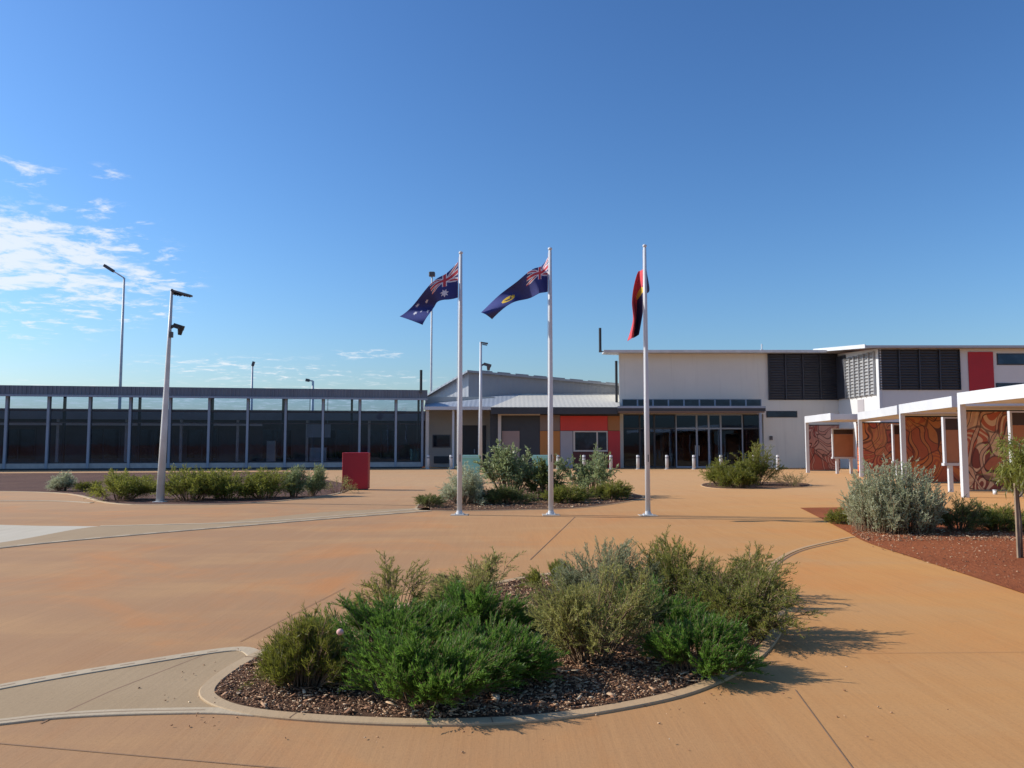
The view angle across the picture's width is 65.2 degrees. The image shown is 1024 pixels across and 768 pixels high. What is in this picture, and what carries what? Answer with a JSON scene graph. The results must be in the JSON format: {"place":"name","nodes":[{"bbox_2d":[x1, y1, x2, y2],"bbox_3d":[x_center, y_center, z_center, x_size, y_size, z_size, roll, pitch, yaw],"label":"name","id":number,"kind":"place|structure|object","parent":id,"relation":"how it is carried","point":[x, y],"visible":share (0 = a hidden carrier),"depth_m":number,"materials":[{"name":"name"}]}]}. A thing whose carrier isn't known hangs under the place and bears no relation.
{"place":"outdoors","nodes":[
{"label":"outdoors","id":0,"kind":"place"},
{"bbox_2d":[0,472,343,503],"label":"garden soil","id":1,"kind":"structure","parent":0,"point":[34,482],"depth_m":28.14,"materials":[{"name":"soil"}]},
{"bbox_2d":[43,470,76,490],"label":"saltbush","id":2,"kind":"object","parent":1,"relation":"on","point":[59,483],"visible":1,"depth_m":27.27,"materials":[{"name":"plant"}]},
{"bbox_2d":[82,468,156,500],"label":"bushy shrub","id":3,"kind":"object","parent":1,"relation":"on","point":[124,486],"visible":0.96,"depth_m":22.79,"materials":[{"name":"green plant"}]},
{"bbox_2d":[153,289,192,501],"bbox_3d":[-9.459,0.293,22.354,0.857,5.965,0.300,0,-4,0],"label":"lamp post","id":4,"kind":"object","parent":1,"relation":"on","point":[160,491],"visible":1,"depth_m":22.27,"materials":[{"name":"metal"}]},
{"bbox_2d":[150,463,228,500],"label":"bushy shrub","id":5,"kind":"object","parent":1,"relation":"on","point":[180,485],"visible":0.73,"depth_m":22.68,"materials":[{"name":"green plant"}]},
{"bbox_2d":[187,464,264,499],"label":"bushy shrub","id":6,"kind":"object","parent":1,"relation":"on","point":[222,487],"visible":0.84,"depth_m":22.91,"materials":[{"name":"green plant"}]},
{"bbox_2d":[233,465,294,498],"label":"bushy shrub","id":7,"kind":"object","parent":1,"relation":"on","point":[270,485],"visible":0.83,"depth_m":23.43,"materials":[{"name":"green plant"}]},
{"bbox_2d":[280,464,308,496],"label":"saltbush","id":8,"kind":"object","parent":1,"relation":"on","point":[294,475],"visible":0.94,"depth_m":24.08,"materials":[{"name":"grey plant"}]},
{"bbox_2d":[304,463,329,495],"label":"saltbush","id":9,"kind":"object","parent":1,"relation":"on","point":[316,482],"visible":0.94,"depth_m":24.59,"materials":[{"name":"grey plant"}]},
{"bbox_2d":[0,465,424,470],"bbox_3d":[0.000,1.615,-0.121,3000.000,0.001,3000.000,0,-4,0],"label":"ground","id":10,"kind":"structure","parent":0,"point":[193,469],"depth_m":53.05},
{"bbox_2d":[103,264,124,408],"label":"street lamp","id":11,"kind":"object","parent":10,"relation":"on","point":[121,340],"visible":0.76,"depth_m":62.40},
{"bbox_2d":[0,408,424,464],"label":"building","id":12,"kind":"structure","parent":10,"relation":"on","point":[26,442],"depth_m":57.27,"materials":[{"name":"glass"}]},
{"bbox_2d":[0,428,35,459],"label":"window","id":13,"kind":"structure","parent":12,"relation":"in","point":[21,441],"depth_m":55.37,"materials":[{"name":"black glass"}]},
{"bbox_2d":[86,428,120,459],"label":"window","id":14,"kind":"structure","parent":12,"relation":"in","point":[105,442],"depth_m":56.33,"materials":[{"name":"black glass"}]},
{"bbox_2d":[136,428,167,459],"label":"window","id":15,"kind":"structure","parent":12,"relation":"in","point":[149,438],"depth_m":56.85,"materials":[{"name":"black glass"}]},
{"bbox_2d":[185,429,218,458],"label":"window","id":16,"kind":"structure","parent":12,"relation":"in","point":[196,439],"depth_m":57.43,"materials":[{"name":"black glass"}]},
{"bbox_2d":[261,429,292,458],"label":"window","id":17,"kind":"structure","parent":12,"relation":"in","point":[267,434],"depth_m":58.37,"materials":[{"name":"black glass"}]},
{"bbox_2d":[324,429,349,458],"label":"window","id":18,"kind":"structure","parent":12,"relation":"in","point":[338,443],"depth_m":59.13,"materials":[{"name":"black glass"}]},
{"bbox_2d":[366,429,393,458],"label":"window","id":19,"kind":"structure","parent":12,"relation":"in","point":[381,440],"depth_m":59.70,"materials":[{"name":"black glass"}]},
{"bbox_2d":[0,385,427,469],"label":"glazed walkway","id":20,"kind":"structure","parent":10,"relation":"on","point":[140,393],"depth_m":50.96,"materials":[{"name":"metal"}]},
{"bbox_2d":[6,396,46,463],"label":"window","id":21,"kind":"structure","parent":20,"relation":"in","point":[9,409],"depth_m":49.10,"materials":[{"name":"grey metal"}]},
{"bbox_2d":[48,397,87,462],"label":"window","id":22,"kind":"structure","parent":20,"relation":"in","point":[51,397],"depth_m":49.52,"materials":[{"name":"grey metal"}]},
{"bbox_2d":[89,397,128,462],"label":"window","id":23,"kind":"structure","parent":20,"relation":"in","point":[92,397],"depth_m":49.94,"materials":[{"name":"grey metal"}]},
{"bbox_2d":[248,399,284,462],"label":"window","id":24,"kind":"structure","parent":20,"relation":"in","point":[249,399],"depth_m":51.61,"materials":[{"name":"grey metal"}]},
{"bbox_2d":[307,405,330,436],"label":"hanging sign","id":25,"kind":"object","parent":20,"relation":"hanging from","point":[313,430],"visible":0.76,"depth_m":54.93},
{"bbox_2d":[0,467,1023,767],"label":"forecourt paving","id":26,"kind":"structure","parent":0,"point":[942,639],"depth_m":7.23,"materials":[{"name":"orange concrete"}]},
{"bbox_2d":[0,525,95,541],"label":"pale apron","id":27,"kind":"object","parent":26,"relation":"on","point":[12,532],"visible":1,"depth_m":14.80,"materials":[{"name":"concrete"}]},
{"bbox_2d":[0,651,245,718],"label":"paving wedge","id":28,"kind":"object","parent":26,"relation":"on","point":[62,695],"visible":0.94,"depth_m":5.21,"materials":[{"name":"grey concrete"}]},
{"bbox_2d":[0,707,253,725],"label":"kerb strip","id":29,"kind":"object","parent":26,"relation":"on","point":[136,712],"visible":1,"depth_m":4.74,"materials":[{"name":"concrete"}]},
{"bbox_2d":[0,646,257,689],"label":"kerb strip","id":30,"kind":"object","parent":26,"relation":"on","point":[246,651],"visible":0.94,"depth_m":5.75,"materials":[{"name":"concrete"}]},
{"bbox_2d":[0,491,343,504],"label":"kerb","id":31,"kind":"structure","parent":26,"relation":"on","point":[87,497],"depth_m":22.25,"materials":[{"name":"concrete"}]},
{"bbox_2d":[0,508,429,546],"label":"drive band","id":32,"kind":"object","parent":26,"relation":"on","point":[93,532],"visible":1,"depth_m":15.30,"materials":[{"name":"grey concrete"}]},
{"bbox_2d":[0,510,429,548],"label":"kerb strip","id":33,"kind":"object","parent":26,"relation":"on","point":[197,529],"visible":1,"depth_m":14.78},
{"bbox_2d":[102,508,419,525],"bbox_3d":[-4.865,2.893,17.270,7.157,0.012,1.080,3,-5,-36],"label":"kerb strip","id":34,"kind":"object","parent":26,"relation":"on","point":[258,521],"visible":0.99,"depth_m":16.43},
{"bbox_2d":[342,452,369,489],"bbox_3d":[-5.487,3.065,28.162,0.900,1.300,0.420,0,-4,0],"label":"sign box","id":35,"kind":"object","parent":26,"relation":"on","point":[356,467],"visible":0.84,"depth_m":27.96,"materials":[{"name":"red metal"}]},
{"bbox_2d":[450,251,468,515],"bbox_3d":[-1.186,-0.059,18.305,0.400,6.055,0.400,0,-4,0],"label":"flagpole","id":36,"kind":"object","parent":26,"relation":"on","point":[459,512],"visible":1,"depth_m":18.22,"materials":[{"name":"metal"}]},
{"bbox_2d":[400,263,457,324],"bbox_3d":[-1.889,-2.075,18.268,1.331,1.529,0.415,1,-4,-7],"label":"flag","id":37,"kind":"object","parent":36,"relation":"attached to","point":[443,287],"visible":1,"depth_m":18.34,"materials":[{"name":"fabric"}]},
{"bbox_2d":[462,455,480,479],"bbox_3d":[-1.687,3.518,33.130,0.802,1.140,0.660,0,-4,0],"label":"bin","id":38,"kind":"object","parent":26,"relation":"on","point":[469,459],"visible":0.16,"depth_m":32.84,"materials":[{"name":"teal plastic"}]},
{"bbox_2d":[1,511,944,767],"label":"paving joint","id":39,"kind":"object","parent":26,"relation":"on","point":[296,712],"visible":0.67,"depth_m":4.93,"materials":[{"name":"concrete"}]},
{"bbox_2d":[479,342,490,468],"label":"lamp post","id":40,"kind":"object","parent":26,"relation":"on","point":[480,396],"visible":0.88,"depth_m":50.02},
{"bbox_2d":[199,567,785,726],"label":"island kerb","id":41,"kind":"structure","parent":26,"relation":"on","point":[207,693],"depth_m":4.75,"materials":[{"name":"concrete"}]},
{"bbox_2d":[215,568,771,717],"bbox_3d":[0.591,2.144,7.297,3.448,0.001,6.567,-3,-5,31],"label":"mulch bed","id":42,"kind":"object","parent":26,"relation":"on","point":[324,709],"visible":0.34,"depth_m":5.12,"materials":[{"name":"wood"}]},
{"bbox_2d":[236,599,359,690],"bbox_3d":[-1.361,1.720,5.420,0.845,0.569,0.921,0,-4,0],"label":"grassy shrub","id":43,"kind":"object","parent":42,"relation":"on","point":[304,651],"visible":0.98,"depth_m":5.21,"materials":[{"name":"plant"}]},
{"bbox_2d":[299,589,470,652],"bbox_3d":[-0.916,1.825,6.094,1.386,0.464,0.927,-2,-5,23],"label":"feathery shrub","id":44,"kind":"object","parent":42,"relation":"on","point":[433,624],"visible":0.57,"depth_m":6.10,"materials":[{"name":"plant"}]},
{"bbox_2d":[338,549,445,623],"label":"wispy shrub","id":45,"kind":"object","parent":42,"relation":"on","point":[390,588],"visible":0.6,"depth_m":7.29,"materials":[{"name":"green plant"}]},
{"bbox_2d":[332,621,538,722],"bbox_3d":[-0.530,1.733,5.111,1.219,0.499,1.138,-3,-5,32],"label":"feathery shrub","id":46,"kind":"object","parent":42,"relation":"on","point":[456,673],"visible":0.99,"depth_m":4.89,"materials":[{"name":"plant"}]},
{"bbox_2d":[412,545,532,623],"bbox_3d":[-0.410,1.798,7.096,1.208,0.682,0.973,3,-5,-34],"label":"wispy shrub","id":47,"kind":"object","parent":42,"relation":"on","point":[488,576],"visible":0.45,"depth_m":7.06,"materials":[{"name":"green plant"}]},
{"bbox_2d":[413,576,550,634],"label":"feathery shrub","id":48,"kind":"object","parent":42,"relation":"on","point":[478,602],"visible":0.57,"depth_m":6.50,"materials":[{"name":"plant"}]},
{"bbox_2d":[446,610,568,686],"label":"feathery shrub","id":49,"kind":"object","parent":42,"relation":"on","point":[544,665],"visible":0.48,"depth_m":5.28,"materials":[{"name":"plant"}]},
{"bbox_2d":[514,558,583,588],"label":"feathery shrub","id":50,"kind":"object","parent":42,"relation":"on","point":[536,576],"visible":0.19,"depth_m":8.81,"materials":[{"name":"green plant"}]},
{"bbox_2d":[519,555,685,664],"bbox_3d":[0.674,1.665,5.987,1.272,0.766,1.410,0,-4,0],"label":"olive shrub","id":51,"kind":"object","parent":42,"relation":"on","point":[574,616],"visible":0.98,"depth_m":5.80,"materials":[{"name":"plant"}]},
{"bbox_2d":[547,535,671,604],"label":"olive shrub","id":52,"kind":"object","parent":42,"relation":"on","point":[574,578],"visible":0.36,"depth_m":7.75,"materials":[{"name":"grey plant"}]},
{"bbox_2d":[598,573,716,639],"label":"feathery shrub","id":53,"kind":"object","parent":42,"relation":"on","point":[681,613],"visible":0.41,"depth_m":6.55,"materials":[{"name":"plant"}]},
{"bbox_2d":[620,525,779,600],"bbox_3d":[1.824,1.812,7.948,1.709,0.765,1.233,0,-4,0],"label":"olive shrub","id":54,"kind":"object","parent":42,"relation":"on","point":[666,558],"visible":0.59,"depth_m":7.85,"materials":[{"name":"green plant"}]},
{"bbox_2d":[627,609,775,683],"bbox_3d":[1.302,1.806,5.658,0.869,0.436,0.978,3,-6,-39],"label":"feathery shrub","id":55,"kind":"object","parent":42,"relation":"on","point":[714,641],"visible":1,"depth_m":5.52,"materials":[{"name":"plant"}]},
{"bbox_2d":[711,542,780,592],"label":"wispy shrub","id":56,"kind":"object","parent":42,"relation":"on","point":[758,551],"visible":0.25,"depth_m":8.41,"materials":[{"name":"green plant"}]},
{"bbox_2d":[672,552,827,644],"bbox_3d":[1.942,1.782,6.683,1.161,0.636,1.331,0,-4,0],"label":"olive shrub","id":57,"kind":"object","parent":42,"relation":"on","point":[764,598],"visible":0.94,"depth_m":6.58,"materials":[{"name":"green plant"}]},
{"bbox_2d":[424,370,619,467],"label":"verandah building","id":58,"kind":"structure","parent":26,"relation":"on","point":[586,416],"depth_m":54.12,"materials":[{"name":"grey metal"}]},
{"bbox_2d":[432,435,450,447],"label":"window","id":59,"kind":"structure","parent":58,"relation":"in","point":[438,441],"depth_m":55.80,"materials":[{"name":"black glass"}]},
{"bbox_2d":[462,425,485,464],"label":"door","id":60,"kind":"structure","parent":58,"relation":"in","point":[469,433],"depth_m":55.82,"materials":[{"name":"grey metal"}]},
{"bbox_2d":[573,431,607,451],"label":"window","id":61,"kind":"structure","parent":58,"relation":"in","point":[583,441],"depth_m":53.31,"materials":[{"name":"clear glass"}]},
{"bbox_2d":[418,488,641,510],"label":"wood mulch","id":62,"kind":"object","parent":26,"relation":"on","point":[475,506],"visible":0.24,"depth_m":21.02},
{"bbox_2d":[413,493,448,506],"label":"plant","id":63,"kind":"object","parent":62,"relation":"on","point":[423,500],"visible":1,"depth_m":20.23,"materials":[{"name":"green plant"}]},
{"bbox_2d":[437,461,489,504],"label":"saltbush","id":64,"kind":"object","parent":62,"relation":"on","point":[473,490],"visible":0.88,"depth_m":21.23,"materials":[{"name":"plant"}]},
{"bbox_2d":[473,439,537,492],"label":"leafy shrub","id":65,"kind":"object","parent":62,"relation":"on","point":[518,472],"visible":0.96,"depth_m":23.11,"materials":[{"name":"green plant"}]},
{"bbox_2d":[472,484,542,503],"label":"groundcover","id":66,"kind":"object","parent":62,"relation":"on","point":[505,494],"visible":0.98,"depth_m":21.25,"materials":[{"name":"green plant"}]},
{"bbox_2d":[524,455,566,499],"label":"leafy shrub","id":67,"kind":"object","parent":62,"relation":"on","point":[541,476],"visible":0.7,"depth_m":22.84,"materials":[{"name":"green plant"}]},
{"bbox_2d":[539,481,597,502],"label":"groundcover","id":68,"kind":"object","parent":62,"relation":"on","point":[573,494],"visible":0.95,"depth_m":21.59,"materials":[{"name":"green plant"}]},
{"bbox_2d":[553,442,621,493],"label":"leafy shrub","id":69,"kind":"object","parent":62,"relation":"on","point":[594,471],"visible":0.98,"depth_m":24.59,"materials":[{"name":"green plant"}]},
{"bbox_2d":[588,476,634,499],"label":"groundcover","id":70,"kind":"object","parent":62,"relation":"on","point":[616,490],"visible":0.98,"depth_m":23.01,"materials":[{"name":"green plant"}]},
{"bbox_2d":[542,247,559,515],"bbox_3d":[0.881,-0.105,18.309,0.400,6.149,0.400,0,-4,0],"label":"flagpole","id":71,"kind":"object","parent":26,"relation":"on","point":[550,512],"visible":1,"depth_m":18.24,"materials":[{"name":"metal"}]},
{"bbox_2d":[481,258,547,318],"bbox_3d":[0.071,-2.218,18.530,1.559,1.438,0.411,0,-4,3],"label":"flag","id":72,"kind":"object","parent":71,"relation":"attached to","point":[531,283],"visible":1,"depth_m":18.50,"materials":[{"name":"fabric"}]},
{"bbox_2d":[638,244,657,515],"bbox_3d":[3.052,-0.134,18.184,0.400,6.188,0.400,0,-4,0],"label":"flagpole","id":73,"kind":"object","parent":26,"relation":"on","point":[646,421],"visible":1,"depth_m":18.12,"materials":[{"name":"metal"}]},
{"bbox_2d":[627,269,649,340],"bbox_3d":[2.925,-2.028,18.466,0.539,2.080,0.284,0,-4,0],"label":"flag","id":74,"kind":"object","parent":73,"relation":"attached to","point":[637,301],"visible":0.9,"depth_m":18.47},
{"bbox_2d":[602,350,855,467],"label":"entrance building","id":75,"kind":"structure","parent":26,"relation":"on","point":[706,407],"depth_m":54.16,"materials":[{"name":"paint"}]},
{"bbox_2d":[623,414,639,467],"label":"window","id":76,"kind":"structure","parent":75,"relation":"in","point":[631,422],"depth_m":54.28,"materials":[{"name":"black glass"}]},
{"bbox_2d":[640,414,654,467],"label":"window","id":77,"kind":"structure","parent":75,"relation":"in","point":[651,416],"depth_m":54.25,"materials":[{"name":"black glass"}]},
{"bbox_2d":[654,414,675,467],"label":"window","id":78,"kind":"structure","parent":75,"relation":"in","point":[664,424],"depth_m":54.26,"materials":[{"name":"black glass"}]},
{"bbox_2d":[676,414,696,467],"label":"door","id":79,"kind":"structure","parent":75,"relation":"in","point":[686,424],"depth_m":54.26,"materials":[{"name":"black glass"}]},
{"bbox_2d":[696,414,708,467],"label":"door","id":80,"kind":"structure","parent":75,"relation":"in","point":[702,419],"depth_m":54.25,"materials":[{"name":"black glass"}]},
{"bbox_2d":[708,414,720,467],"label":"window","id":81,"kind":"structure","parent":75,"relation":"in","point":[714,419],"depth_m":54.28,"materials":[{"name":"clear glass"}]},
{"bbox_2d":[720,414,742,466],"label":"window","id":82,"kind":"structure","parent":75,"relation":"in","point":[731,424],"depth_m":54.28,"materials":[{"name":"black glass"}]},
{"bbox_2d":[742,414,762,463],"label":"window","id":83,"kind":"structure","parent":75,"relation":"in","point":[750,421],"depth_m":54.30,"materials":[{"name":"black glass"}]},
{"bbox_2d":[702,482,809,488],"bbox_3d":[9.594,3.932,31.146,4.775,0.001,5.282,0,-4,0],"label":"bed","id":84,"kind":"object","parent":26,"relation":"on","point":[769,485],"visible":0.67,"depth_m":30.78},
{"bbox_2d":[699,455,734,485],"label":"bushy shrub","id":85,"kind":"object","parent":84,"relation":"on","point":[719,469],"visible":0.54,"depth_m":30.49,"materials":[{"name":"green plant"}]},
{"bbox_2d":[715,466,761,487],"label":"bushy shrub","id":86,"kind":"object","parent":84,"relation":"on","point":[742,479],"visible":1,"depth_m":28.95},
{"bbox_2d":[729,441,787,484],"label":"bushy shrub","id":87,"kind":"object","parent":84,"relation":"on","point":[758,467],"visible":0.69,"depth_m":31.10,"materials":[{"name":"green plant"}]},
{"bbox_2d":[809,425,839,470],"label":"mural wall","id":88,"kind":"structure","parent":26,"relation":"on","point":[820,447],"depth_m":47.84,"materials":[{"name":"paint"}]},
{"bbox_2d":[831,429,855,473],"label":"notice board","id":89,"kind":"object","parent":26,"relation":"on","point":[843,443],"visible":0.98,"depth_m":43.30,"materials":[{"name":"wood"}]},
{"bbox_2d":[805,413,895,472],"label":"shelter","id":90,"kind":"object","parent":26,"relation":"on","point":[830,417],"visible":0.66,"depth_m":42.27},
{"bbox_2d":[856,422,900,473],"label":"mural wall","id":91,"kind":"structure","parent":26,"relation":"on","point":[877,441],"depth_m":42.38,"materials":[{"name":"paint"}]},
{"bbox_2d":[891,424,900,474],"bbox_3d":[16.807,2.960,34.535,0.810,2.462,0.180,0,-4,0],"label":"notice board","id":92,"kind":"object","parent":26,"relation":"on","point":[895,435],"visible":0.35,"depth_m":34.54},
{"bbox_2d":[857,405,956,476],"bbox_3d":[18.061,2.681,35.418,3.603,3.150,7.571,-1,-4,12],"label":"shelter","id":93,"kind":"object","parent":26,"relation":"on","point":[891,412],"visible":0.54,"depth_m":36.41,"materials":[{"name":"metal"}]},
{"bbox_2d":[802,507,1023,592],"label":"red bed","id":94,"kind":"object","parent":26,"relation":"on","point":[992,573],"visible":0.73,"depth_m":11.99,"materials":[{"name":"gravel"}]},
{"bbox_2d":[823,506,851,524],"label":"plant","id":95,"kind":"object","parent":94,"relation":"on","point":[834,517],"visible":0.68,"depth_m":16.01,"materials":[{"name":"green plant"}]},
{"bbox_2d":[837,453,950,534],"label":"saltbush","id":96,"kind":"object","parent":94,"relation":"on","point":[879,503],"visible":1,"depth_m":14.38,"materials":[{"name":"plant"}]},
{"bbox_2d":[852,529,1023,540],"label":"wood mulch","id":97,"kind":"object","parent":94,"relation":"on","point":[951,534],"visible":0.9,"depth_m":13.79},
{"bbox_2d":[937,491,989,531],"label":"groundcover","id":98,"kind":"object","parent":94,"relation":"on","point":[963,511],"visible":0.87,"depth_m":14.61,"materials":[{"name":"green plant"}]},
{"bbox_2d":[963,501,1023,531],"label":"groundcover","id":99,"kind":"object","parent":94,"relation":"on","point":[1003,518],"visible":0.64,"depth_m":14.66,"materials":[{"name":"green plant"}]},
{"bbox_2d":[981,431,1023,557],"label":"young tree","id":100,"kind":"object","parent":94,"relation":"on","point":[1009,473],"visible":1,"depth_m":11.29,"materials":[{"name":"green plant"}]},
{"bbox_2d":[813,344,1023,468],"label":"office wing","id":101,"kind":"structure","parent":26,"relation":"on","point":[870,377],"depth_m":48.15,"materials":[{"name":"paint"}]},
{"bbox_2d":[996,353,1023,364],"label":"window","id":102,"kind":"structure","parent":101,"relation":"in","point":[1002,358],"depth_m":48.17,"materials":[{"name":"blue glass"}]},
{"bbox_2d":[905,416,959,482],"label":"mural wall","id":103,"kind":"structure","parent":26,"relation":"on","point":[924,438],"depth_m":32.90,"materials":[{"name":"paint"}]},
{"bbox_2d":[941,417,960,491],"bbox_3d":[14.855,2.363,26.858,0.800,2.505,0.180,0,-4,0],"label":"notice board","id":104,"kind":"object","parent":26,"relation":"on","point":[950,442],"visible":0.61,"depth_m":26.85,"materials":[{"name":"metal"}]},
{"bbox_2d":[899,396,1023,484],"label":"shelter","id":105,"kind":"object","parent":26,"relation":"on","point":[944,405],"visible":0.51,"depth_m":28.37,"materials":[{"name":"metal"}]},
{"bbox_2d":[957,410,1023,490],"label":"mural wall","id":106,"kind":"structure","parent":26,"relation":"on","point":[987,427],"depth_m":27.22,"materials":[{"name":"paint"}]},
{"bbox_2d":[957,384,1023,497],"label":"shelter","id":107,"kind":"object","parent":26,"relation":"on","point":[1013,394],"visible":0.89,"depth_m":23.87,"materials":[{"name":"metal"}]},
{"bbox_2d":[1007,411,1023,496],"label":"notice board","id":108,"kind":"object","parent":26,"relation":"on","point":[1015,419],"visible":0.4,"depth_m":24.50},
{"bbox_2d":[0,0,1023,410],"label":"sky","id":109,"kind":"structure","parent":0,"point":[791,174],"materials":[{"name":"blue"}]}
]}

